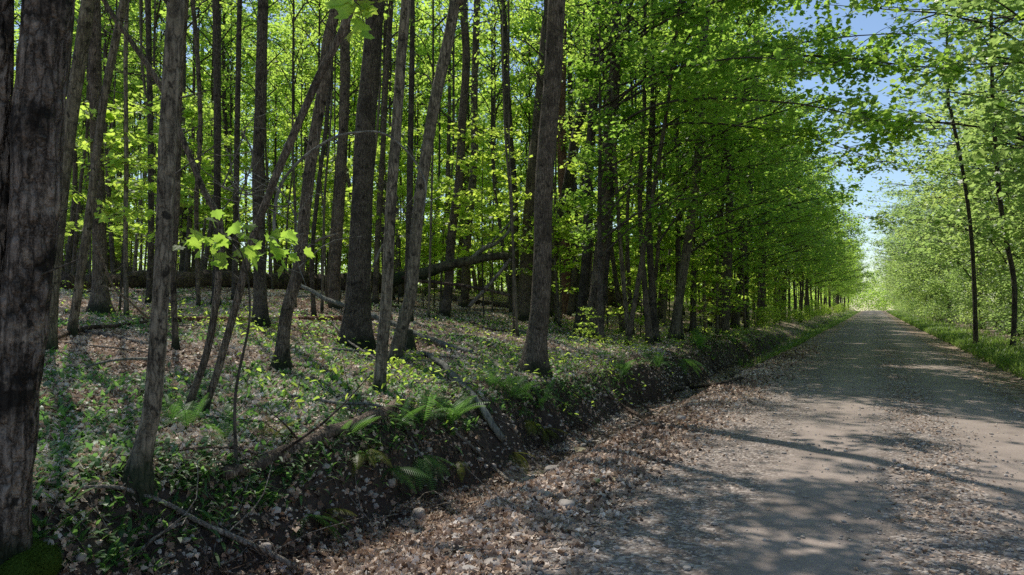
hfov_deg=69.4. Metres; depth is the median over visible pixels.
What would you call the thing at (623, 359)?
fern
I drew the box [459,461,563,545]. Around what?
fallen stick
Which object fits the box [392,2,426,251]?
maple tree
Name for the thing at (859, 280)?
roadside maple
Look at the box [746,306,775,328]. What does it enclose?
roadside bush
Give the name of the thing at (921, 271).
roadside tree
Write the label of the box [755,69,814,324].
young maple
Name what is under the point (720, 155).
young maple
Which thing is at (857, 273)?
roadside maple
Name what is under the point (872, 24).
sky
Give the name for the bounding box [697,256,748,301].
maple sapling
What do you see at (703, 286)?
young maple
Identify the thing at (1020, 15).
roadside tree
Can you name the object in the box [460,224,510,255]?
fallen limb
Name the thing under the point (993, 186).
roadside tree
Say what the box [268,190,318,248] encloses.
maple sapling
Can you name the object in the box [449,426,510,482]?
fallen stick
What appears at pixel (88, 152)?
young maple
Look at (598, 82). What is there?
maple tree
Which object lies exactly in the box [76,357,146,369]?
fallen stick
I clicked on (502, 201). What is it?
maple tree
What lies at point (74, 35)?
young maple
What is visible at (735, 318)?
maple tree
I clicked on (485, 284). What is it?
maple tree
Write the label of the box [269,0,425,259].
maple tree
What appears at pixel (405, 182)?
maple tree
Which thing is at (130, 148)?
maple sapling
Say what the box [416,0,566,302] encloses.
maple tree
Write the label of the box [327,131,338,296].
maple tree
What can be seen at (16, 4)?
young maple
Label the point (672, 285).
maple sapling
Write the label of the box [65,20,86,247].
young maple
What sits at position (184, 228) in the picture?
maple sapling
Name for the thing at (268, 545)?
stone
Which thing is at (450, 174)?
maple tree
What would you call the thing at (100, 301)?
maple tree
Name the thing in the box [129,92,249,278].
maple sapling
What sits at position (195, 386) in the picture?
maple tree
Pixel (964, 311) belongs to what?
roadside bush
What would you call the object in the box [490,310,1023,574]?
road
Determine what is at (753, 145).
roadside maple
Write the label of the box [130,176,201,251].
maple sapling
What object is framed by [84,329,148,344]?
fallen branch
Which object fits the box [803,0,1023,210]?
roadside tree
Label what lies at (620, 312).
maple sapling
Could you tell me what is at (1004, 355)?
verge grass
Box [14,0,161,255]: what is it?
maple tree
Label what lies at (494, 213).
maple tree
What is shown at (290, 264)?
maple tree
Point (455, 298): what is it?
fallen log
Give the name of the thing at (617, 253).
maple sapling
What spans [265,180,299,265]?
maple sapling
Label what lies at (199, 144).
maple tree
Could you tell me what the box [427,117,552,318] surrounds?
maple sapling
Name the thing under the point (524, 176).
maple sapling
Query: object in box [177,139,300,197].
dead branch
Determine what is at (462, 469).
fern
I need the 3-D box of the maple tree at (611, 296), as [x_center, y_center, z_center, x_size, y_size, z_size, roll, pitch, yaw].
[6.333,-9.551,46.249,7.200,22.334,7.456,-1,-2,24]
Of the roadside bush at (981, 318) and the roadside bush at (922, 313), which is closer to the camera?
the roadside bush at (981, 318)
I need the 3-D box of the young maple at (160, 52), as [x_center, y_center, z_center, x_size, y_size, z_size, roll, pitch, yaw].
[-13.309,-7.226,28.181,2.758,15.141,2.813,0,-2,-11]
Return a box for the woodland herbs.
[32,286,757,574]
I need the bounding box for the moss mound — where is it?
[0,539,63,574]
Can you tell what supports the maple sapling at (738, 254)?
on the ground at (498, 457)
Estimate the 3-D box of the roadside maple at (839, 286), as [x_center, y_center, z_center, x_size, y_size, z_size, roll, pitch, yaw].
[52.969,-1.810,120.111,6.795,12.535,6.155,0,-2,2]
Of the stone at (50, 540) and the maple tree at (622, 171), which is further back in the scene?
the maple tree at (622, 171)
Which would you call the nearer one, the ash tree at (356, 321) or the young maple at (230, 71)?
the ash tree at (356, 321)
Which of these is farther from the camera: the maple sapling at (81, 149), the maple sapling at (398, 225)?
the maple sapling at (81, 149)
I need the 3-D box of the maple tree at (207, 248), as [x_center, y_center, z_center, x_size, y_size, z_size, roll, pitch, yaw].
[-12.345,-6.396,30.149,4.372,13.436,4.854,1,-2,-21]
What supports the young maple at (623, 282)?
on the ground at (498, 457)
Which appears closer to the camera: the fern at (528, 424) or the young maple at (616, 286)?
the fern at (528, 424)
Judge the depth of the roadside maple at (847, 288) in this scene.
130.74 m
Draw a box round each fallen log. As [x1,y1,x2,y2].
[60,269,404,293]
[137,315,392,321]
[178,370,404,480]
[284,295,317,297]
[379,299,438,302]
[400,307,512,317]
[417,289,507,294]
[442,294,508,307]
[459,308,508,310]
[469,321,510,332]
[683,328,735,344]
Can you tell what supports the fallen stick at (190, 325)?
on the ground at (498, 457)
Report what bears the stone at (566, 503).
on the ground at (498, 457)
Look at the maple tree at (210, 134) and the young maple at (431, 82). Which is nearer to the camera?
the young maple at (431, 82)
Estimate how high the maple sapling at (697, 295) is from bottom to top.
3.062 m
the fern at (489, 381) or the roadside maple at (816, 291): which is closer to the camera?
the fern at (489, 381)
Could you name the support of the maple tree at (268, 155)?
on the ground at (498, 457)
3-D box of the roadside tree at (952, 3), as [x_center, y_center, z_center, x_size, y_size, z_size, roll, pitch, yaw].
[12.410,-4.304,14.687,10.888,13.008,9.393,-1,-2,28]
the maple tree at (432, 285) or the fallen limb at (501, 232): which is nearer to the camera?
the fallen limb at (501, 232)
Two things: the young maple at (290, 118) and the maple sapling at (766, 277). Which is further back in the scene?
the maple sapling at (766, 277)
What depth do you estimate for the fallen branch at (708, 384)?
15.64 m
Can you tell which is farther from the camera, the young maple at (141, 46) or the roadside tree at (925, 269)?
the roadside tree at (925, 269)
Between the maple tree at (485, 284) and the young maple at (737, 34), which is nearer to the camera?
the young maple at (737, 34)
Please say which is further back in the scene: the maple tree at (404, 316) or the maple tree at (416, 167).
the maple tree at (416, 167)
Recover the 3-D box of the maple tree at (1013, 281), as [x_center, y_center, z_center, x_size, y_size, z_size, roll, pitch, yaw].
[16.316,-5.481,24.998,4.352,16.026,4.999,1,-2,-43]
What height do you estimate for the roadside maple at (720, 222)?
10.633 m
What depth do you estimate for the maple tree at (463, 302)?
28.16 m
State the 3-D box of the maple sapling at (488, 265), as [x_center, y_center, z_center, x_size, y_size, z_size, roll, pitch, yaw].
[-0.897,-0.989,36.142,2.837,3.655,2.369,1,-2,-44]
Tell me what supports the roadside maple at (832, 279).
on the ground at (498, 457)
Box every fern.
[161,395,196,427]
[167,394,216,428]
[202,403,257,445]
[254,413,300,437]
[292,514,346,543]
[323,508,356,527]
[327,401,380,435]
[351,444,391,475]
[382,466,428,493]
[385,392,424,429]
[386,384,457,428]
[411,455,454,493]
[420,387,490,424]
[449,460,470,480]
[463,355,528,388]
[490,370,541,399]
[509,452,534,473]
[524,420,546,436]
[531,377,560,409]
[542,428,567,446]
[608,350,649,377]
[636,339,674,367]
[678,359,707,375]
[689,326,715,349]
[718,329,749,342]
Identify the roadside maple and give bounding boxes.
[553,0,745,343]
[584,0,872,341]
[644,27,843,339]
[652,0,908,334]
[652,67,810,333]
[695,96,812,289]
[705,72,858,324]
[732,148,835,327]
[733,52,862,325]
[735,143,831,278]
[751,179,830,285]
[757,194,835,321]
[766,179,833,319]
[775,170,862,319]
[781,100,866,319]
[790,218,855,304]
[792,154,870,316]
[801,165,873,319]
[801,245,848,293]
[803,186,854,316]
[808,186,861,305]
[808,190,866,306]
[812,225,850,313]
[817,198,868,307]
[817,223,853,304]
[817,225,848,308]
[822,237,864,292]
[822,256,854,307]
[823,208,863,308]
[823,249,858,297]
[826,216,879,314]
[831,239,873,304]
[831,260,862,307]
[831,271,858,311]
[836,249,870,306]
[840,247,871,302]
[841,250,872,310]
[843,272,866,310]
[846,259,874,289]
[848,255,870,306]
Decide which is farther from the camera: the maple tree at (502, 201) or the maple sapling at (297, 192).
the maple tree at (502, 201)
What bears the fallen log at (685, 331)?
on the ground at (498, 457)
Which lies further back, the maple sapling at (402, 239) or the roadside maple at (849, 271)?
the roadside maple at (849, 271)
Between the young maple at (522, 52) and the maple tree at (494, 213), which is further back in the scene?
the maple tree at (494, 213)
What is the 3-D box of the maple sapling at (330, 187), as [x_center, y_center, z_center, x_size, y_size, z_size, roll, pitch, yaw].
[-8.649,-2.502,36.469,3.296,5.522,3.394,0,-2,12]
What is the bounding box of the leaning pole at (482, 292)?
[468,258,511,307]
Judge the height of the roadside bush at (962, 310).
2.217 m
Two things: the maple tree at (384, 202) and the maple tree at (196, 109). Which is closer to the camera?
the maple tree at (384, 202)
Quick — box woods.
[71,108,1023,312]
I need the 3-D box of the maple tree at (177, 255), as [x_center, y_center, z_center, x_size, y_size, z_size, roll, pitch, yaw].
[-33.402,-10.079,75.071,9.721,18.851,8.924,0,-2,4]
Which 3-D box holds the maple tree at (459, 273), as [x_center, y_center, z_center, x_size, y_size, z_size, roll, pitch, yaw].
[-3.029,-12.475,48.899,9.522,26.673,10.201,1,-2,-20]
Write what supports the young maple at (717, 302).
on the ground at (498, 457)
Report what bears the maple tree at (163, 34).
on the ground at (498, 457)
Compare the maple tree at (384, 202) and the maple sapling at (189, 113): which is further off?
the maple tree at (384, 202)
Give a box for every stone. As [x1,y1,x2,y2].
[43,538,53,544]
[75,553,86,562]
[203,546,210,553]
[260,542,271,557]
[388,478,395,487]
[483,557,501,567]
[511,532,522,536]
[544,465,557,472]
[558,499,574,509]
[592,478,601,483]
[676,415,685,420]
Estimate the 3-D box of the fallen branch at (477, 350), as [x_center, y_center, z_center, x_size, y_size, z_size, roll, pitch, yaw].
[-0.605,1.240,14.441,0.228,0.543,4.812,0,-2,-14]
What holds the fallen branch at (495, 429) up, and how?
on the ground at (498, 457)
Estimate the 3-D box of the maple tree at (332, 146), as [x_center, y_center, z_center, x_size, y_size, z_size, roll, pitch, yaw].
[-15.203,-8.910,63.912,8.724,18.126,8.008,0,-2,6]
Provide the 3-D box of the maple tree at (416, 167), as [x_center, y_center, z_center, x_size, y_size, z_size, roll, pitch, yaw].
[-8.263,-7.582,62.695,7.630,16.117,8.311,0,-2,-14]
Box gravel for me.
[76,342,1023,574]
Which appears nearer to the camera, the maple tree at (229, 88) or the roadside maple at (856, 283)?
the maple tree at (229, 88)
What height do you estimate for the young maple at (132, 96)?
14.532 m
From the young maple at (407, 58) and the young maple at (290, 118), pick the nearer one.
the young maple at (290, 118)
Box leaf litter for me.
[32,286,1023,574]
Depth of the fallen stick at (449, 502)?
7.29 m
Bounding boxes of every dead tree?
[557,10,570,313]
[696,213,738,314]
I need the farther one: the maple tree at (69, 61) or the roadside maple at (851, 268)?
the roadside maple at (851, 268)
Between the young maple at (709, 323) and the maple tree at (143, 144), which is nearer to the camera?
the young maple at (709, 323)
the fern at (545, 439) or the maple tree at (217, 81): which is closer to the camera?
the fern at (545, 439)
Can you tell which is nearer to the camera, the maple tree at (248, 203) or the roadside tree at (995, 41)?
the roadside tree at (995, 41)
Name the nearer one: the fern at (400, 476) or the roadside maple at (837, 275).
the fern at (400, 476)
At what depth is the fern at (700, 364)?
19.13 m
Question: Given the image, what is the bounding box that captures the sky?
[14,0,1022,310]
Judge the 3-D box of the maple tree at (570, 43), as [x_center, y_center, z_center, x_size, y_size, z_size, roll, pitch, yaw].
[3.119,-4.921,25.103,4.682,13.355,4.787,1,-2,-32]
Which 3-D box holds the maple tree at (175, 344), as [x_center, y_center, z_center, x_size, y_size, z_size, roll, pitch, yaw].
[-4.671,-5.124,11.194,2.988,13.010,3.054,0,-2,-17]
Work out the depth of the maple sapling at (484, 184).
44.39 m
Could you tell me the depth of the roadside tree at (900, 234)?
71.93 m
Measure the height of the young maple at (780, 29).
18.944 m
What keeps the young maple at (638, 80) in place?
on the ground at (498, 457)
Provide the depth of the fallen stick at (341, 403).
8.31 m
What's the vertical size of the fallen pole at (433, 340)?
1.604 m
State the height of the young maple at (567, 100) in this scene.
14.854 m
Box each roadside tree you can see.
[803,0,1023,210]
[856,0,1023,271]
[856,185,967,319]
[858,79,1023,336]
[860,58,1023,328]
[860,179,946,319]
[861,0,1023,251]
[863,189,928,304]
[866,0,1023,154]
[869,228,942,299]
[870,188,947,320]
[870,233,921,315]
[870,248,916,308]
[871,260,904,300]
[872,88,1023,285]
[872,225,913,297]
[874,0,1023,156]
[874,222,965,315]
[875,232,927,299]
[875,264,911,307]
[879,222,933,295]
[880,277,897,306]
[881,231,924,303]
[886,241,935,297]
[887,155,993,299]
[890,189,967,322]
[894,164,1018,326]
[894,240,964,320]
[903,204,997,299]
[919,3,1023,244]
[919,146,1023,333]
[944,0,1022,65]
[993,3,1023,20]
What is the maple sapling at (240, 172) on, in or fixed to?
on the ground at (498, 457)
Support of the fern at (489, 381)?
on the ground at (498, 457)
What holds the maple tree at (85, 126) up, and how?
on the ground at (498, 457)
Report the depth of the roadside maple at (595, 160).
20.00 m
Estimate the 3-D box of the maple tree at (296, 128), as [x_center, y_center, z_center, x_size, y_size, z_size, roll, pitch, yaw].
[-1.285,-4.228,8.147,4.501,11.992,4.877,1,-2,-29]
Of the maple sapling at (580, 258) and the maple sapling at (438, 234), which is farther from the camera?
the maple sapling at (438, 234)
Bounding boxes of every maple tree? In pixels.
[0,0,63,288]
[0,0,78,564]
[14,0,158,273]
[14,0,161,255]
[14,18,75,38]
[14,29,17,81]
[46,0,96,350]
[62,37,72,270]
[63,20,159,262]
[64,4,144,272]
[66,0,127,337]
[68,0,116,314]
[71,0,162,273]
[72,41,159,129]
[73,1,192,271]
[75,0,163,273]
[76,0,145,272]
[79,0,138,315]
[80,57,206,174]
[84,61,157,271]
[102,0,233,271]
[102,0,244,414]
[102,0,248,252]
[104,0,267,271]
[108,0,165,304]
[108,45,146,272]
[108,76,144,271]
[115,60,206,156]
[116,0,236,90]
[118,0,391,505]
[122,26,185,270]
[129,0,230,270]
[136,0,200,349]
[136,120,209,271]
[152,0,306,271]
[155,0,256,269]
[156,0,202,305]
[159,0,254,270]
[165,0,253,271]
[177,61,240,254]
[185,67,249,229]
[185,70,253,270]
[186,12,287,269]
[186,93,249,268]
[186,131,248,182]
[187,18,288,270]
[188,79,241,269]
[189,0,290,265]
[191,27,255,133]
[192,0,320,273]
[201,0,361,410]
[210,0,242,306]
[221,3,313,269]
[225,0,241,299]
[229,77,308,263]
[234,51,338,269]
[234,76,290,247]
[239,140,284,205]
[241,64,331,272]
[242,106,307,265]
[242,160,291,218]
[243,0,271,327]
[247,88,336,271]
[249,45,299,272]
[250,143,291,259]
[264,98,321,261]
[267,2,359,274]
[267,85,334,271]
[268,0,357,270]
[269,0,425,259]
[269,8,340,371]
[271,0,398,209]
[277,18,408,269]
[280,1,426,169]
[289,88,380,268]
[295,11,360,269]
[296,42,414,153]
[300,53,332,315]
[311,27,426,123]
[320,3,459,296]
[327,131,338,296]
[328,20,355,309]
[333,0,471,293]
[349,0,460,217]
[352,0,398,299]
[354,0,511,301]
[368,0,483,361]
[371,0,393,303]
[372,0,426,393]
[375,110,443,199]
[377,101,455,198]
[381,34,470,263]
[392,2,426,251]
[395,0,510,256]
[404,0,414,322]
[404,71,500,169]
[414,35,455,287]
[414,40,501,258]
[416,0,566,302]
[416,134,486,244]
[420,0,512,289]
[424,0,537,252]
[425,95,525,290]
[427,26,515,294]
[433,77,503,290]
[435,100,459,288]
[438,0,469,316]
[445,43,517,290]
[455,0,579,146]
[455,157,519,289]
[458,0,491,307]
[469,117,498,285]
[476,98,528,290]
[477,85,522,289]
[478,75,500,291]
[478,137,523,290]
[480,0,590,226]
[484,159,522,263]
[485,102,528,202]
[487,0,606,201]
[489,0,518,311]
[490,0,624,311]
[500,114,557,196]
[512,0,547,321]
[515,114,567,203]
[516,0,564,378]
[533,0,663,298]
[550,8,607,316]
[554,38,648,293]
[566,0,648,316]
[566,14,638,265]
[567,6,602,269]
[572,1,598,332]
[572,1,713,304]
[573,0,667,306]
[578,2,670,303]
[579,0,987,338]
[603,0,633,318]
[603,20,648,297]
[619,84,662,285]
[622,0,695,325]
[632,0,648,307]
[638,21,738,314]
[657,0,677,317]
[664,18,752,314]
[667,8,709,339]
[682,84,779,316]
[730,8,759,327]
[730,61,767,316]
[888,2,1002,344]
[919,3,1023,347]
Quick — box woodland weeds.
[60,269,785,428]
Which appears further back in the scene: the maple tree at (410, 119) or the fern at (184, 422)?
the maple tree at (410, 119)
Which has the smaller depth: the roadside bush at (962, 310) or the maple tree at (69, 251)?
the maple tree at (69, 251)
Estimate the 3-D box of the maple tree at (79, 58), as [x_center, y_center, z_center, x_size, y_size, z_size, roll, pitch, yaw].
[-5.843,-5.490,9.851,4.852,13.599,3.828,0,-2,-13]
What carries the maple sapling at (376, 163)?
on the ground at (498, 457)
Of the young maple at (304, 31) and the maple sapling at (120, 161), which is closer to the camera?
the young maple at (304, 31)
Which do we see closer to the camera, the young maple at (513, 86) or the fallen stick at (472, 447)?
the fallen stick at (472, 447)
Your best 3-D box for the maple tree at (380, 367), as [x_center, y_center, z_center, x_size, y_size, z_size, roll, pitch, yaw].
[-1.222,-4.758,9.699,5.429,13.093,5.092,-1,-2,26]
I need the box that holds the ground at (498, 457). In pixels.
[32,271,1023,574]
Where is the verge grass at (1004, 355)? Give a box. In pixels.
[700,310,1023,379]
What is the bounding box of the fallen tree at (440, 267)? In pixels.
[393,252,511,286]
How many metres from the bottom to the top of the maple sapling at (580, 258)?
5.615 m
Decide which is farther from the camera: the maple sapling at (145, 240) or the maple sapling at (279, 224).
the maple sapling at (279, 224)
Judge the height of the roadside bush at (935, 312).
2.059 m
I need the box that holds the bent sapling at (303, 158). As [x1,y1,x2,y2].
[232,116,443,247]
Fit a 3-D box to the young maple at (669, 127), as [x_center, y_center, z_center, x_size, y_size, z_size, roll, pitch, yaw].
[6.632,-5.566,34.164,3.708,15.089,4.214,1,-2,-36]
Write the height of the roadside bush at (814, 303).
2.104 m
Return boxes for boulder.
[412,508,425,518]
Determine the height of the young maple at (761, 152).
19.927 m
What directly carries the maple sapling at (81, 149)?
on the ground at (498, 457)
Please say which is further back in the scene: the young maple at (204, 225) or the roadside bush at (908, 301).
the roadside bush at (908, 301)
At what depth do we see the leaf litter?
7.54 m
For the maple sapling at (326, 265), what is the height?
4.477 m
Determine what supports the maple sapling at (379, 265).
on the ground at (498, 457)
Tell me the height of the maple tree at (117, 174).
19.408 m
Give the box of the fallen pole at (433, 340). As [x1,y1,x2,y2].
[300,284,473,353]
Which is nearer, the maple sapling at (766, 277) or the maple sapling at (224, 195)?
the maple sapling at (224, 195)
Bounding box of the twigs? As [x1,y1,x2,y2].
[40,289,778,574]
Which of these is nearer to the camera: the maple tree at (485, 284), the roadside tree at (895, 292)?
the maple tree at (485, 284)
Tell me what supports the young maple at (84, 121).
on the ground at (498, 457)
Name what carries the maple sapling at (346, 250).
on the ground at (498, 457)
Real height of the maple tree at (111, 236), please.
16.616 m
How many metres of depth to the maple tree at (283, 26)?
45.73 m
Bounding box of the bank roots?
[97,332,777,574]
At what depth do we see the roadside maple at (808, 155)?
40.76 m
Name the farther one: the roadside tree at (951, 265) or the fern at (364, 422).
the roadside tree at (951, 265)
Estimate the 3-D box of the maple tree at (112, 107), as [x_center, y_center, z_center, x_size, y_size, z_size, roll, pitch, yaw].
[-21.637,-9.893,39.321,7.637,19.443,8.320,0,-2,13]
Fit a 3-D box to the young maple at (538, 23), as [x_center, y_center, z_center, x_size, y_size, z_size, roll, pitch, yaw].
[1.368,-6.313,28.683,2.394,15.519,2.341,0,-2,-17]
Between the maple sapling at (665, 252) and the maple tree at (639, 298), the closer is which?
the maple sapling at (665, 252)
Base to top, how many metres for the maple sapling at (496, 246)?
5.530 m
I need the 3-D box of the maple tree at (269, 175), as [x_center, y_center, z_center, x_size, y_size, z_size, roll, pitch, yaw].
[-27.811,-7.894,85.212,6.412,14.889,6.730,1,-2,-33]
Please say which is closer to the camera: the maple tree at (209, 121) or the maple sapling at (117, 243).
the maple sapling at (117, 243)
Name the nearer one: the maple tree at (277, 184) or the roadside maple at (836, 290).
the maple tree at (277, 184)
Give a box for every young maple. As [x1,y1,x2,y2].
[14,0,20,17]
[14,1,73,63]
[17,2,113,99]
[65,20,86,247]
[72,50,122,195]
[73,19,123,273]
[74,0,121,274]
[76,0,165,208]
[101,0,142,196]
[101,0,164,269]
[102,2,189,271]
[106,3,159,272]
[113,0,211,121]
[119,0,206,269]
[129,11,206,80]
[135,0,204,126]
[139,0,156,219]
[161,0,232,154]
[162,0,268,270]
[190,10,276,157]
[197,0,276,186]
[209,0,294,289]
[251,2,339,270]
[253,0,337,243]
[254,0,325,231]
[278,1,338,303]
[287,0,329,307]
[291,0,358,298]
[313,1,428,150]
[316,7,382,157]
[320,0,430,188]
[320,70,332,310]
[350,17,409,81]
[355,4,393,309]
[388,22,442,294]
[391,13,445,295]
[395,0,489,317]
[397,0,521,307]
[405,57,458,292]
[455,0,534,311]
[477,0,578,326]
[480,0,518,336]
[481,6,537,217]
[482,51,536,186]
[489,0,514,332]
[497,0,589,322]
[507,0,585,319]
[511,0,568,91]
[516,13,537,161]
[536,2,621,226]
[564,2,661,332]
[565,0,638,337]
[565,0,683,344]
[566,63,602,257]
[567,0,670,334]
[573,19,648,302]
[604,2,669,309]
[620,6,649,315]
[620,11,684,294]
[620,25,679,304]
[622,4,772,326]
[624,0,693,345]
[626,6,686,318]
[646,0,791,332]
[647,17,740,164]
[648,26,761,324]
[654,3,711,289]
[666,7,802,299]
[668,17,761,323]
[683,5,758,334]
[683,95,762,291]
[708,9,764,325]
[709,5,785,333]
[731,80,784,316]
[736,156,799,313]
[747,11,791,326]
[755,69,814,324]
[763,90,824,323]
[764,152,790,318]
[782,152,832,322]
[793,125,837,321]
[804,158,823,319]
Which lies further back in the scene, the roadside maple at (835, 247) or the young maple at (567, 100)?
the roadside maple at (835, 247)
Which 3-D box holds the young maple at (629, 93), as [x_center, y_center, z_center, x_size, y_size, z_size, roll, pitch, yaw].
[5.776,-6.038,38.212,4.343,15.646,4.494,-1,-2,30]
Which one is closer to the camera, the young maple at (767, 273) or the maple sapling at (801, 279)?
the young maple at (767, 273)
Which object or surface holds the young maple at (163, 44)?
on the ground at (498, 457)
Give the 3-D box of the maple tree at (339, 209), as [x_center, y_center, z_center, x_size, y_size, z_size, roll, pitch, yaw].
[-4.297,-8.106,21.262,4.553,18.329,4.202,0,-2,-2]
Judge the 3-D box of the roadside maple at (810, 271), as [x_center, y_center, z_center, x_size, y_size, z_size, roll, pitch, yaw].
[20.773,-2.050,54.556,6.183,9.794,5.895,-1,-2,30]
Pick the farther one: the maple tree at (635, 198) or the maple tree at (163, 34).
the maple tree at (635, 198)
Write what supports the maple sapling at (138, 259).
on the ground at (498, 457)
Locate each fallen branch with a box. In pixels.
[58,320,148,338]
[80,462,362,569]
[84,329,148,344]
[111,424,138,435]
[206,373,301,427]
[329,319,392,367]
[395,351,505,441]
[458,334,506,374]
[607,393,663,427]
[670,369,743,392]
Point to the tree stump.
(410, 343)
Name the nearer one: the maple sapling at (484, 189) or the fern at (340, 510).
the fern at (340, 510)
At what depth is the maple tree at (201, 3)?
22.05 m
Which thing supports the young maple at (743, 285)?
on the ground at (498, 457)
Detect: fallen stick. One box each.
[58,341,178,359]
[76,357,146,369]
[118,460,197,565]
[134,320,241,326]
[277,392,439,489]
[309,350,393,397]
[332,348,405,354]
[371,491,467,519]
[388,363,526,440]
[403,336,461,365]
[437,334,504,342]
[439,345,495,364]
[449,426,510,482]
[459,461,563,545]
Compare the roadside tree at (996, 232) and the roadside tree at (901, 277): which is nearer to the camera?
the roadside tree at (996, 232)
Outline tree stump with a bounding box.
[404,329,416,351]
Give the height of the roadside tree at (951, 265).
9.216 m
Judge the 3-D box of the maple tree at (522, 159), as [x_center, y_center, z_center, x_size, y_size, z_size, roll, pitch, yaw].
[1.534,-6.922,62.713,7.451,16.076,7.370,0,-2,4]
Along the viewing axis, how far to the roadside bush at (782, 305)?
50.31 m
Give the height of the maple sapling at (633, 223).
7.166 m
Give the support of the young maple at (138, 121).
on the ground at (498, 457)
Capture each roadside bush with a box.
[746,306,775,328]
[750,305,789,326]
[767,302,792,323]
[788,308,811,322]
[795,305,816,321]
[809,299,825,313]
[817,305,833,316]
[826,303,837,312]
[899,298,913,313]
[902,294,917,311]
[905,300,923,316]
[910,276,966,322]
[912,288,933,314]
[913,275,953,316]
[920,294,956,318]
[920,303,958,320]
[921,291,957,315]
[932,267,988,323]
[944,299,999,328]
[950,299,988,324]
[959,267,1021,330]
[962,239,1023,328]
[970,255,1023,336]
[970,284,1023,331]
[996,328,1023,346]
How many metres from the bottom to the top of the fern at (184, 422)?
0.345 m
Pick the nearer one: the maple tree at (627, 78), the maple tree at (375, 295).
the maple tree at (375, 295)
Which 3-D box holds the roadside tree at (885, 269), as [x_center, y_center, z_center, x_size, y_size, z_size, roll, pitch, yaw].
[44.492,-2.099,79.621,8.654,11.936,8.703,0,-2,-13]
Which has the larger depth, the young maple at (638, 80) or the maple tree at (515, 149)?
the maple tree at (515, 149)
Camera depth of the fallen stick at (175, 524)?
5.29 m
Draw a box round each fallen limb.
[307,228,337,247]
[372,244,383,267]
[395,265,510,296]
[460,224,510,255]
[481,214,526,253]
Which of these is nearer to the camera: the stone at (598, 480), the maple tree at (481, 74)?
the stone at (598, 480)
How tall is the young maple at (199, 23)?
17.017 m
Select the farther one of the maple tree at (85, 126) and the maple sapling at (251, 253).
the maple tree at (85, 126)
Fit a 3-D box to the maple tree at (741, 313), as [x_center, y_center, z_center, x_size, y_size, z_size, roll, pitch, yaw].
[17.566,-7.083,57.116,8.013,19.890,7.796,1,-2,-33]
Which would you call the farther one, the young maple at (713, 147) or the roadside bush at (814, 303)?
the roadside bush at (814, 303)
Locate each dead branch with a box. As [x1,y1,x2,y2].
[95,243,148,318]
[154,130,290,278]
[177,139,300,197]
[222,110,275,184]
[227,165,361,284]
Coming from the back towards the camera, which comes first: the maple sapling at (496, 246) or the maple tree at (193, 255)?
the maple sapling at (496, 246)
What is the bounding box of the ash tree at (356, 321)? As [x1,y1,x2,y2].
[337,0,396,349]
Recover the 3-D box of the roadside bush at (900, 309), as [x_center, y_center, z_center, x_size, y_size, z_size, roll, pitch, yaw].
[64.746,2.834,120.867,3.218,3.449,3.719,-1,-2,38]
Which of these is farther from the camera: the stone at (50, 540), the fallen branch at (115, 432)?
the fallen branch at (115, 432)
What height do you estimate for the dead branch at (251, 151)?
1.914 m
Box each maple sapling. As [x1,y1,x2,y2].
[63,202,107,253]
[65,90,211,310]
[66,138,155,235]
[68,147,140,269]
[70,110,135,208]
[88,200,145,266]
[107,129,157,270]
[109,80,251,233]
[114,236,132,270]
[115,231,146,266]
[120,191,201,250]
[121,205,179,262]
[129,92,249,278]
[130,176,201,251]
[173,209,314,463]
[179,139,265,270]
[179,155,250,237]
[180,157,249,269]
[188,169,266,242]
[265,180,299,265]
[265,201,297,246]
[265,201,309,265]
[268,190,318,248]
[276,153,346,273]
[280,161,342,274]
[281,164,373,264]
[288,215,320,270]
[291,219,328,271]
[308,180,351,249]
[312,183,351,256]
[314,256,344,273]
[315,130,437,245]
[316,183,394,255]
[318,194,380,265]
[320,126,442,303]
[343,148,427,243]
[371,220,405,271]
[371,248,381,273]
[380,180,472,307]
[394,174,502,309]
[395,183,429,255]
[395,237,443,306]
[401,239,438,280]
[403,199,443,236]
[403,221,440,293]
[420,210,457,288]
[420,240,461,279]
[426,199,475,260]
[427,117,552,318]
[461,163,520,294]
[470,236,506,300]
[471,194,507,291]
[471,245,487,283]
[474,224,507,266]
[475,156,557,243]
[477,218,496,288]
[479,194,523,271]
[480,187,582,278]
[480,262,500,284]
[486,241,520,275]
[503,210,581,315]
[509,199,594,273]
[553,120,680,328]
[570,306,609,347]
[579,179,631,252]
[593,178,635,246]
[605,272,673,336]
[608,213,660,284]
[608,221,675,290]
[608,232,646,307]
[608,248,636,311]
[610,164,674,273]
[610,202,683,271]
[624,174,708,319]
[626,213,702,325]
[653,156,755,324]
[654,251,687,315]
[656,248,700,297]
[658,245,728,333]
[671,188,749,280]
[671,236,738,329]
[686,276,706,305]
[696,263,751,334]
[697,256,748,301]
[730,259,784,329]
[735,273,770,308]
[742,238,792,291]
[742,243,796,294]
[755,278,787,307]
[764,279,799,325]
[766,228,817,290]
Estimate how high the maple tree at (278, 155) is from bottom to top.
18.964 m
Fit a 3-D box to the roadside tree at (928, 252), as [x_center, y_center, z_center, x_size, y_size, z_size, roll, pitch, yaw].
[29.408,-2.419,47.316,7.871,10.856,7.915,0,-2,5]
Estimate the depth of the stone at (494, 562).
4.52 m
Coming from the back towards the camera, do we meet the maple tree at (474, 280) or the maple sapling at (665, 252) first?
the maple tree at (474, 280)
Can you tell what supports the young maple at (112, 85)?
on the ground at (498, 457)
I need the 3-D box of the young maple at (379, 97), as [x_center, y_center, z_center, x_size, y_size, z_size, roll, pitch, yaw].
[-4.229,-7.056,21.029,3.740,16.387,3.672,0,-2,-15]
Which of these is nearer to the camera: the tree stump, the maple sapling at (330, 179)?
the tree stump
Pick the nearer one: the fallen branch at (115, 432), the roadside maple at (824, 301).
the fallen branch at (115, 432)
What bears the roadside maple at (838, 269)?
on the ground at (498, 457)

